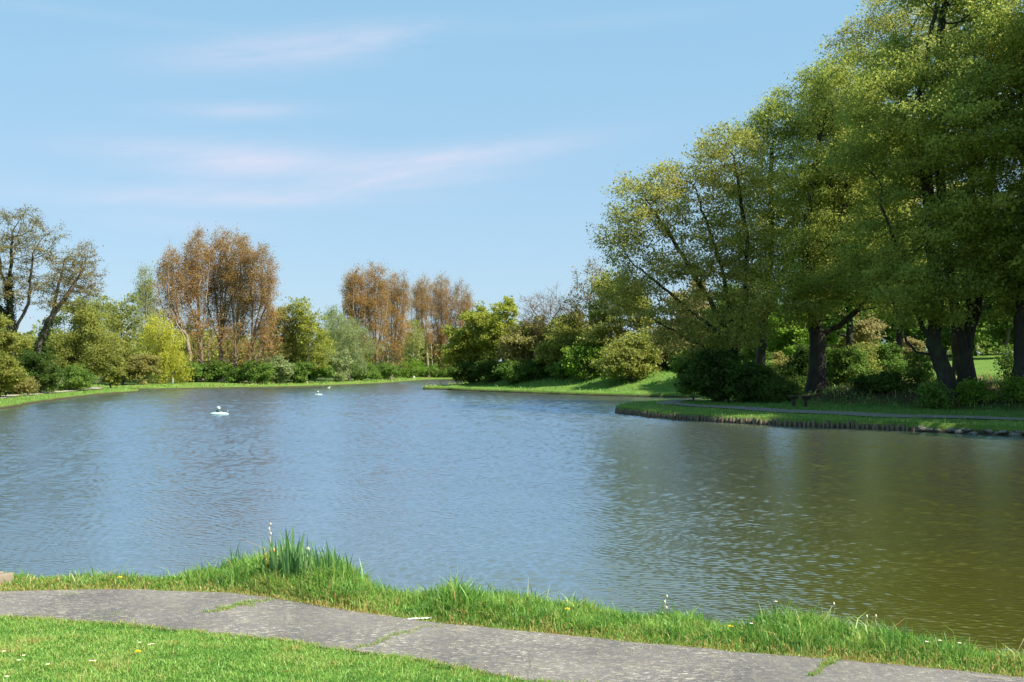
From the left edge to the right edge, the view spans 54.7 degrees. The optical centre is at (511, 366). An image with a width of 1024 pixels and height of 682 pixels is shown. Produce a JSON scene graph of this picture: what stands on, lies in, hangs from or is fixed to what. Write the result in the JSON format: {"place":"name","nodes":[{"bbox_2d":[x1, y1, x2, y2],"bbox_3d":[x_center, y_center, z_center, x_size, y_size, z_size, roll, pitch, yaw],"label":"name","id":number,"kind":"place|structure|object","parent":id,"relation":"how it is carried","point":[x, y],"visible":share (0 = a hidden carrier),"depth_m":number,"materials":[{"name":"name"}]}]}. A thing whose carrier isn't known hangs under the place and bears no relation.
{"place":"outdoors","nodes":[
{"label":"outdoors","id":0,"kind":"place"},
{"bbox_2d":[0,379,1023,655],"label":"lake water","id":1,"kind":"structure","parent":0,"point":[418,485],"depth_m":25.96,"materials":[{"name":"liquid"}]},
{"bbox_2d":[0,589,1023,681],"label":"lakeside path","id":2,"kind":"structure","parent":0,"point":[479,650],"depth_m":11.19,"materials":[{"name":"concrete"}]},
{"bbox_2d":[65,591,840,675],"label":"joint weeds","id":3,"kind":"object","parent":2,"relation":"on","point":[813,673],"visible":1,"depth_m":11.59,"materials":[{"name":"green plant"}]},
{"bbox_2d":[0,589,1020,681],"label":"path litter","id":4,"kind":"object","parent":2,"relation":"on","point":[448,637],"visible":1,"depth_m":11.49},
{"bbox_2d":[0,354,1023,681],"bbox_3d":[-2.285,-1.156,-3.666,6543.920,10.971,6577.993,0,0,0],"label":"ground","id":5,"kind":"structure","parent":0,"point":[984,364],"depth_m":69.23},
{"bbox_2d":[0,312,33,396],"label":"bushy tree","id":6,"kind":"object","parent":5,"relation":"on","point":[11,373],"visible":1,"depth_m":92.61,"materials":[{"name":"green plant"}]},
{"bbox_2d":[1,373,40,394],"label":"shrub","id":7,"kind":"object","parent":5,"relation":"on","point":[28,385],"visible":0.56,"depth_m":99.76,"materials":[{"name":"green plant"}]},
{"bbox_2d":[0,204,72,394],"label":"ash tree","id":8,"kind":"object","parent":5,"relation":"on","point":[8,295],"visible":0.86,"depth_m":99.85,"materials":[{"name":"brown plant"}]},
{"bbox_2d":[17,344,70,391],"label":"shrub","id":9,"kind":"object","parent":5,"relation":"on","point":[46,375],"visible":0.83,"depth_m":105.47,"materials":[{"name":"green plant"}]},
{"bbox_2d":[26,239,109,392],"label":"ash tree","id":10,"kind":"object","parent":5,"relation":"on","point":[44,335],"visible":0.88,"depth_m":105.68,"materials":[{"name":"brown plant"}]},
{"bbox_2d":[53,362,96,389],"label":"shrub","id":11,"kind":"object","parent":5,"relation":"on","point":[75,378],"visible":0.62,"depth_m":118.47,"materials":[{"name":"green plant"}]},
{"bbox_2d":[32,295,124,388],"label":"goat willow","id":12,"kind":"object","parent":5,"relation":"on","point":[93,342],"visible":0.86,"depth_m":121.96,"materials":[{"name":"green plant"}]},
{"bbox_2d":[86,291,126,379],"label":"broadleaf tree","id":13,"kind":"object","parent":5,"relation":"on","point":[100,306],"visible":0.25,"depth_m":164.40,"materials":[{"name":"green plant"}]},
{"bbox_2d":[94,333,128,387],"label":"shrub","id":14,"kind":"object","parent":5,"relation":"on","point":[116,374],"visible":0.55,"depth_m":131.65,"materials":[{"name":"green plant"}]},
{"bbox_2d":[103,291,146,384],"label":"broadleaf tree","id":15,"kind":"object","parent":5,"relation":"on","point":[113,321],"visible":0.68,"depth_m":150.92,"materials":[{"name":"green plant"}]},
{"bbox_2d":[127,260,160,376],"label":"poplar tree","id":16,"kind":"object","parent":5,"relation":"on","point":[145,292],"visible":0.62,"depth_m":181.71,"materials":[{"name":"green plant"}]},
{"bbox_2d":[124,353,163,384],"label":"shore shrub","id":17,"kind":"object","parent":5,"relation":"on","point":[142,363],"visible":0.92,"depth_m":151.22,"materials":[{"name":"green plant"}]},
{"bbox_2d":[136,307,196,383],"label":"willow tree","id":18,"kind":"object","parent":5,"relation":"on","point":[167,349],"visible":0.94,"depth_m":157.26,"materials":[{"name":"green plant"}]},
{"bbox_2d":[150,238,191,360],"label":"poplar tree","id":19,"kind":"object","parent":5,"relation":"on","point":[171,294],"visible":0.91,"depth_m":169.43,"materials":[{"name":"brown plant"}]},
{"bbox_2d":[169,361,204,381],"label":"shore shrub","id":20,"kind":"object","parent":5,"relation":"on","point":[195,376],"visible":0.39,"depth_m":163.23,"materials":[{"name":"green plant"}]},
{"bbox_2d":[166,222,219,379],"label":"poplar tree","id":21,"kind":"object","parent":5,"relation":"on","point":[195,291],"visible":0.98,"depth_m":171.26,"materials":[{"name":"brown plant"}]},
{"bbox_2d":[187,312,234,381],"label":"young poplar","id":22,"kind":"object","parent":5,"relation":"on","point":[209,342],"visible":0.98,"depth_m":165.95,"materials":[{"name":"green plant"}]},
{"bbox_2d":[198,357,230,381],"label":"shore shrub","id":23,"kind":"object","parent":5,"relation":"on","point":[210,374],"visible":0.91,"depth_m":164.83,"materials":[{"name":"green plant"}]},
{"bbox_2d":[202,225,243,379],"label":"poplar tree","id":24,"kind":"object","parent":5,"relation":"on","point":[217,272],"visible":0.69,"depth_m":174.11,"materials":[{"name":"brown plant"}]},
{"bbox_2d":[216,364,251,382],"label":"shore shrub","id":25,"kind":"object","parent":5,"relation":"on","point":[233,374],"visible":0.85,"depth_m":164.62,"materials":[{"name":"green plant"}]},
{"bbox_2d":[216,315,255,381],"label":"young poplar","id":26,"kind":"object","parent":5,"relation":"on","point":[236,358],"visible":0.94,"depth_m":166.75,"materials":[{"name":"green plant"}]},
{"bbox_2d":[217,222,257,366],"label":"poplar tree","id":27,"kind":"object","parent":5,"relation":"on","point":[234,288],"visible":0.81,"depth_m":171.25,"materials":[{"name":"brown plant"}]},
{"bbox_2d":[235,239,281,381],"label":"poplar tree","id":28,"kind":"object","parent":5,"relation":"on","point":[267,281],"visible":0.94,"depth_m":169.32,"materials":[{"name":"brown plant"}]},
{"bbox_2d":[238,359,278,383],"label":"shore shrub","id":29,"kind":"object","parent":5,"relation":"on","point":[260,372],"visible":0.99,"depth_m":163.40,"materials":[{"name":"green plant"}]},
{"bbox_2d":[238,315,283,364],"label":"young poplar","id":30,"kind":"object","parent":5,"relation":"on","point":[255,358],"visible":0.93,"depth_m":165.75,"materials":[{"name":"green plant"}]},
{"bbox_2d":[91,376,463,387],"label":"shore grass","id":31,"kind":"structure","parent":5,"relation":"on","point":[312,383],"depth_m":162.50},
{"bbox_2d":[256,302,299,380],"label":"broadleaf tree","id":32,"kind":"object","parent":5,"relation":"on","point":[284,328],"visible":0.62,"depth_m":175.09,"materials":[{"name":"green plant"}]},
{"bbox_2d":[263,355,295,383],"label":"shore shrub","id":33,"kind":"object","parent":5,"relation":"on","point":[284,372],"visible":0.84,"depth_m":166.30,"materials":[{"name":"green plant"}]},
{"bbox_2d":[260,525,315,580],"bbox_3d":[-3.187,2.703,14.019,0.849,0.913,0.596,0,0,0],"label":"iris plant","id":34,"kind":"object","parent":5,"relation":"on","point":[289,560],"visible":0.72,"depth_m":13.99,"materials":[{"name":"green plant"}]},
{"bbox_2d":[273,296,315,379],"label":"broadleaf tree","id":35,"kind":"object","parent":5,"relation":"on","point":[296,354],"visible":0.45,"depth_m":176.64,"materials":[{"name":"green plant"}]},
{"bbox_2d":[286,360,316,382],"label":"shore shrub","id":36,"kind":"object","parent":5,"relation":"on","point":[301,371],"visible":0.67,"depth_m":171.13,"materials":[{"name":"green plant"}]},
{"bbox_2d":[289,295,338,382],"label":"birch tree","id":37,"kind":"object","parent":5,"relation":"on","point":[310,324],"visible":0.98,"depth_m":174.28,"materials":[{"name":"green plant"}]},
{"bbox_2d":[302,357,334,381],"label":"shore shrub","id":38,"kind":"object","parent":5,"relation":"on","point":[325,371],"visible":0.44,"depth_m":177.56,"materials":[{"name":"green plant"}]},
{"bbox_2d":[0,612,637,681],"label":"lawn grass","id":39,"kind":"structure","parent":5,"relation":"on","point":[116,634],"depth_m":10.05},
{"bbox_2d":[297,540,348,579],"bbox_3d":[-2.696,2.782,13.926,0.820,0.756,0.493,0,0,-8],"label":"iris plant","id":40,"kind":"object","parent":5,"relation":"on","point":[328,558],"visible":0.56,"depth_m":13.85,"materials":[{"name":"green plant"}]},
{"bbox_2d":[325,349,356,381],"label":"shore shrub","id":41,"kind":"object","parent":5,"relation":"on","point":[336,363],"visible":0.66,"depth_m":184.15,"materials":[{"name":"green plant"}]},
{"bbox_2d":[319,304,377,380],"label":"willow tree","id":42,"kind":"object","parent":5,"relation":"on","point":[336,333],"visible":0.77,"depth_m":190.14,"materials":[{"name":"green plant"}]},
{"bbox_2d":[336,263,371,378],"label":"poplar tree","id":43,"kind":"object","parent":5,"relation":"on","point":[352,303],"visible":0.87,"depth_m":213.13,"materials":[{"name":"brown plant"}]},
{"bbox_2d":[344,360,380,380],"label":"shore shrub","id":44,"kind":"object","parent":5,"relation":"on","point":[372,370],"visible":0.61,"depth_m":197.06,"materials":[{"name":"green plant"}]},
{"bbox_2d":[354,258,395,364],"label":"poplar tree","id":45,"kind":"object","parent":5,"relation":"on","point":[374,303],"visible":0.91,"depth_m":215.10,"materials":[{"name":"brown plant"}]},
{"bbox_2d":[365,334,409,376],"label":"young poplar","id":46,"kind":"object","parent":5,"relation":"on","point":[386,347],"visible":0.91,"depth_m":215.79,"materials":[{"name":"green plant"}]},
{"bbox_2d":[370,360,404,379],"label":"shore shrub","id":47,"kind":"object","parent":5,"relation":"on","point":[388,369],"visible":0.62,"depth_m":212.73,"materials":[{"name":"green plant"}]},
{"bbox_2d":[378,269,414,378],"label":"poplar tree","id":48,"kind":"object","parent":5,"relation":"on","point":[397,316],"visible":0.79,"depth_m":222.88,"materials":[{"name":"brown plant"}]},
{"bbox_2d":[394,356,428,377],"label":"shore shrub","id":49,"kind":"object","parent":5,"relation":"on","point":[410,368],"visible":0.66,"depth_m":242.24,"materials":[{"name":"green plant"}]},
{"bbox_2d":[399,319,426,377],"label":"birch tree","id":50,"kind":"object","parent":5,"relation":"on","point":[414,342],"visible":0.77,"depth_m":248.26,"materials":[{"name":"green plant"}]},
{"bbox_2d":[408,269,438,377],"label":"poplar tree","id":51,"kind":"object","parent":5,"relation":"on","point":[418,293],"visible":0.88,"depth_m":257.25,"materials":[{"name":"brown plant"}]},
{"bbox_2d":[427,272,455,376],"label":"poplar tree","id":52,"kind":"object","parent":5,"relation":"on","point":[444,309],"visible":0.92,"depth_m":260.06,"materials":[{"name":"brown plant"}]},
{"bbox_2d":[447,277,475,328],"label":"poplar tree","id":53,"kind":"object","parent":5,"relation":"on","point":[462,300],"visible":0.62,"depth_m":260.93,"materials":[{"name":"brown plant"}]},
{"bbox_2d":[445,360,482,383],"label":"slope shrub","id":54,"kind":"object","parent":5,"relation":"on","point":[461,372],"visible":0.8,"depth_m":149.69,"materials":[{"name":"green plant"}]},
{"bbox_2d":[436,300,492,368],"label":"bushy tree","id":55,"kind":"object","parent":5,"relation":"on","point":[462,348],"visible":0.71,"depth_m":151.30,"materials":[{"name":"green plant"}]},
{"bbox_2d":[471,357,503,382],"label":"slope shrub","id":56,"kind":"object","parent":5,"relation":"on","point":[485,368],"visible":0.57,"depth_m":146.25,"materials":[{"name":"green plant"}]},
{"bbox_2d":[468,295,524,361],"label":"bushy tree","id":57,"kind":"object","parent":5,"relation":"on","point":[495,322],"visible":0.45,"depth_m":148.41,"materials":[{"name":"green plant"}]},
{"bbox_2d":[0,318,1010,376],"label":"distant wood","id":58,"kind":"object","parent":5,"relation":"on","point":[34,337],"visible":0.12,"depth_m":257.10,"materials":[{"name":"green plant"}]},
{"bbox_2d":[0,531,1023,677],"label":"bank grass","id":59,"kind":"structure","parent":5,"relation":"on","point":[334,586],"depth_m":12.10,"materials":[{"name":"plant"}]},
{"bbox_2d":[491,357,537,382],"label":"slope shrub","id":60,"kind":"object","parent":5,"relation":"on","point":[514,374],"visible":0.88,"depth_m":139.94,"materials":[{"name":"green plant"}]},
{"bbox_2d":[493,314,554,372],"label":"bushy tree","id":61,"kind":"object","parent":5,"relation":"on","point":[523,340],"visible":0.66,"depth_m":141.78,"materials":[{"name":"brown plant"}]},
{"bbox_2d":[523,355,554,378],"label":"slope shrub","id":62,"kind":"object","parent":5,"relation":"on","point":[538,369],"visible":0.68,"depth_m":137.76,"materials":[{"name":"green plant"}]},
{"bbox_2d":[517,283,584,341],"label":"bare tree","id":63,"kind":"object","parent":5,"relation":"on","point":[550,307],"visible":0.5,"depth_m":142.25,"materials":[{"name":"brown plant"}]},
{"bbox_2d":[530,303,597,369],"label":"bushy tree","id":64,"kind":"object","parent":5,"relation":"on","point":[558,339],"visible":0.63,"depth_m":136.47,"materials":[{"name":"green plant"}]},
{"bbox_2d":[452,367,693,392],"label":"slope long grass","id":65,"kind":"structure","parent":5,"relation":"on","point":[558,379],"depth_m":128.28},
{"bbox_2d":[555,337,607,378],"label":"bushy tree","id":66,"kind":"object","parent":5,"relation":"on","point":[584,353],"visible":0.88,"depth_m":129.87,"materials":[{"name":"green plant"}]},
{"bbox_2d":[559,256,618,340],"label":"twiggy tree","id":67,"kind":"object","parent":5,"relation":"on","point":[590,298],"visible":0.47,"depth_m":137.54,"materials":[{"name":"brown plant"}]},
{"bbox_2d":[573,266,674,362],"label":"bushy tree","id":68,"kind":"object","parent":5,"relation":"on","point":[608,332],"visible":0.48,"depth_m":130.07,"materials":[{"name":"green plant"}]},
{"bbox_2d":[584,326,664,379],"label":"bushy tree","id":69,"kind":"object","parent":5,"relation":"on","point":[623,361],"visible":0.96,"depth_m":122.62,"materials":[{"name":"green plant"}]},
{"bbox_2d":[578,121,789,401],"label":"hornbeam tree","id":70,"kind":"object","parent":5,"relation":"on","point":[734,338],"visible":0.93,"depth_m":79.06,"materials":[{"name":"green plant"}]},
{"bbox_2d":[669,349,701,400],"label":"dark shrub","id":71,"kind":"object","parent":5,"relation":"on","point":[680,369],"visible":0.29,"depth_m":83.75,"materials":[{"name":"green plant"}]},
{"bbox_2d":[658,280,716,349],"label":"background tree","id":72,"kind":"object","parent":5,"relation":"on","point":[675,317],"visible":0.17,"depth_m":129.08,"materials":[{"name":"green plant"}]},
{"bbox_2d":[674,348,749,401],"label":"dark shrub","id":73,"kind":"object","parent":5,"relation":"on","point":[707,366],"visible":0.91,"depth_m":76.95,"materials":[{"name":"green plant"}]},
{"bbox_2d":[719,357,776,402],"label":"dark shrub","id":74,"kind":"object","parent":5,"relation":"on","point":[753,374],"visible":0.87,"depth_m":75.15,"materials":[{"name":"green plant"}]},
{"bbox_2d":[739,338,779,369],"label":"understory shrub","id":75,"kind":"object","parent":5,"relation":"on","point":[753,355],"visible":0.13,"depth_m":95.34,"materials":[{"name":"green plant"}]},
{"bbox_2d":[615,407,915,430],"bbox_3d":[13.532,3.498,63.411,3.186,1.022,25.990,0,0,-32],"label":"log palisade","id":76,"kind":"object","parent":5,"relation":"on","point":[709,418],"visible":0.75,"depth_m":59.60,"materials":[{"name":"brown wood"}]},
{"bbox_2d":[700,78,852,364],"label":"hornbeam tree","id":77,"kind":"object","parent":5,"relation":"on","point":[768,117],"visible":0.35,"depth_m":87.09,"materials":[{"name":"green plant"}]},
{"bbox_2d":[751,374,805,402],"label":"dark shrub","id":78,"kind":"object","parent":5,"relation":"on","point":[779,388],"visible":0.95,"depth_m":73.42,"materials":[{"name":"green plant"}]},
{"bbox_2d":[767,364,806,392],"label":"understory shrub","id":79,"kind":"object","parent":5,"relation":"on","point":[790,375],"visible":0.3,"depth_m":87.38,"materials":[{"name":"green plant"}]},
{"bbox_2d":[766,312,808,359],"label":"background tree","id":80,"kind":"object","parent":5,"relation":"on","point":[790,337],"visible":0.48,"depth_m":118.32,"materials":[{"name":"green plant"}]},
{"bbox_2d":[784,343,809,385],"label":"understory shrub","id":81,"kind":"object","parent":5,"relation":"on","point":[799,360],"visible":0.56,"depth_m":94.42,"materials":[{"name":"green plant"}]},
{"bbox_2d":[615,395,1023,426],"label":"spit grass","id":82,"kind":"structure","parent":5,"relation":"on","point":[805,414],"depth_m":60.80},
{"bbox_2d":[789,177,891,348],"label":"tree","id":83,"kind":"object","parent":5,"relation":"on","point":[829,322],"visible":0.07,"depth_m":101.61,"materials":[{"name":"green plant"}]},
{"bbox_2d":[826,343,873,385],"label":"sapling","id":84,"kind":"object","parent":5,"relation":"on","point":[850,361],"visible":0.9,"depth_m":79.06,"materials":[{"name":"green plant"}]},
{"bbox_2d":[745,43,962,394],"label":"beech tree","id":85,"kind":"object","parent":5,"relation":"on","point":[820,305],"visible":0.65,"depth_m":75.55,"materials":[{"name":"green plant"}]},
{"bbox_2d":[689,371,1023,416],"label":"bank undergrowth","id":86,"kind":"object","parent":5,"relation":"on","point":[986,377],"visible":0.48,"depth_m":67.49,"materials":[{"name":"green plant"}]},
{"bbox_2d":[828,309,890,350],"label":"background tree","id":87,"kind":"object","parent":5,"relation":"on","point":[868,327],"visible":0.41,"depth_m":130.02,"materials":[{"name":"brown plant"}]},
{"bbox_2d":[847,341,884,374],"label":"understory shrub","id":88,"kind":"object","parent":5,"relation":"on","point":[868,350],"visible":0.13,"depth_m":99.70,"materials":[{"name":"green plant"}]},
{"bbox_2d":[738,244,1012,358],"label":"hillside wood","id":89,"kind":"object","parent":5,"relation":"on","point":[995,343],"visible":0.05,"depth_m":138.62,"materials":[{"name":"green plant"}]},
{"bbox_2d":[844,368,918,391],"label":"dark shrub","id":90,"kind":"object","parent":5,"relation":"on","point":[883,381],"visible":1,"depth_m":70.47,"materials":[{"name":"green plant"}]},
{"bbox_2d":[795,0,982,375],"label":"beech tree","id":91,"kind":"object","parent":5,"relation":"on","point":[893,19],"visible":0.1,"depth_m":84.70,"materials":[{"name":"green plant"}]},
{"bbox_2d":[870,342,910,374],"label":"understory shrub","id":92,"kind":"object","parent":5,"relation":"on","point":[895,352],"visible":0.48,"depth_m":103.24,"materials":[{"name":"green plant"}]},
{"bbox_2d":[870,307,920,343],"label":"background tree","id":93,"kind":"object","parent":5,"relation":"on","point":[888,338],"visible":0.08,"depth_m":141.63,"materials":[{"name":"green plant"}]},
{"bbox_2d":[872,177,939,370],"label":"tree","id":94,"kind":"object","parent":5,"relation":"on","point":[899,338],"visible":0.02,"depth_m":105.65,"materials":[{"name":"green plant"}]},
{"bbox_2d":[894,336,925,369],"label":"understory shrub","id":95,"kind":"object","parent":5,"relation":"on","point":[914,343],"visible":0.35,"depth_m":109.31,"materials":[{"name":"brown plant"}]},
{"bbox_2d":[896,346,934,384],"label":"sapling","id":96,"kind":"object","parent":5,"relation":"on","point":[917,372],"visible":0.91,"depth_m":70.63,"materials":[{"name":"green plant"}]},
{"bbox_2d":[820,0,1023,400],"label":"beech tree","id":97,"kind":"object","parent":5,"relation":"on","point":[928,144],"visible":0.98,"depth_m":63.35,"materials":[{"name":"green plant"}]},
{"bbox_2d":[912,377,960,408],"bbox_3d":[27.355,1.821,63.962,3.272,2.258,2.950,0,0,0],"label":"plant","id":98,"kind":"object","parent":5,"relation":"on","point":[933,393],"visible":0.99,"depth_m":63.56,"materials":[{"name":"green plant"}]},
{"bbox_2d":[883,0,1023,392],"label":"beech tree","id":99,"kind":"object","parent":5,"relation":"on","point":[997,16],"visible":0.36,"depth_m":63.71,"materials":[{"name":"green plant"}]},
{"bbox_2d":[952,375,1000,404],"bbox_3d":[29.902,1.569,64.098,3.000,2.012,2.721,0,0,0],"label":"plant","id":100,"kind":"object","parent":5,"relation":"on","point":[973,389],"visible":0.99,"depth_m":63.63,"materials":[{"name":"green plant"}]},
{"bbox_2d":[963,253,1015,357],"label":"background tree","id":101,"kind":"object","parent":5,"relation":"on","point":[1006,330],"visible":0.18,"depth_m":127.85,"materials":[{"name":"green plant"}]},
{"bbox_2d":[968,5,1023,396],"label":"beech tree","id":102,"kind":"object","parent":5,"relation":"on","point":[1018,343],"visible":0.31,"depth_m":63.74,"materials":[{"name":"green plant"}]},
{"bbox_2d":[993,343,1013,381],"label":"sapling","id":103,"kind":"object","parent":5,"relation":"on","point":[1009,362],"visible":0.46,"depth_m":67.99,"materials":[{"name":"green plant"}]},
{"bbox_2d":[992,371,1023,401],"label":"plant","id":104,"kind":"object","parent":5,"relation":"on","point":[1015,389],"visible":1,"depth_m":62.62,"materials":[{"name":"green plant"}]},
{"bbox_2d":[997,7,1023,282],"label":"beech tree","id":105,"kind":"object","parent":5,"relation":"on","point":[1020,261],"visible":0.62,"depth_m":60.19,"materials":[{"name":"green plant"}]},
{"bbox_2d":[0,0,1023,361],"label":"sky","id":106,"kind":"structure","parent":0,"point":[475,141],"materials":[{"name":"blue"}]},
{"bbox_2d":[657,398,1023,419],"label":"spit path","id":107,"kind":"structure","parent":0,"point":[833,412],"depth_m":61.20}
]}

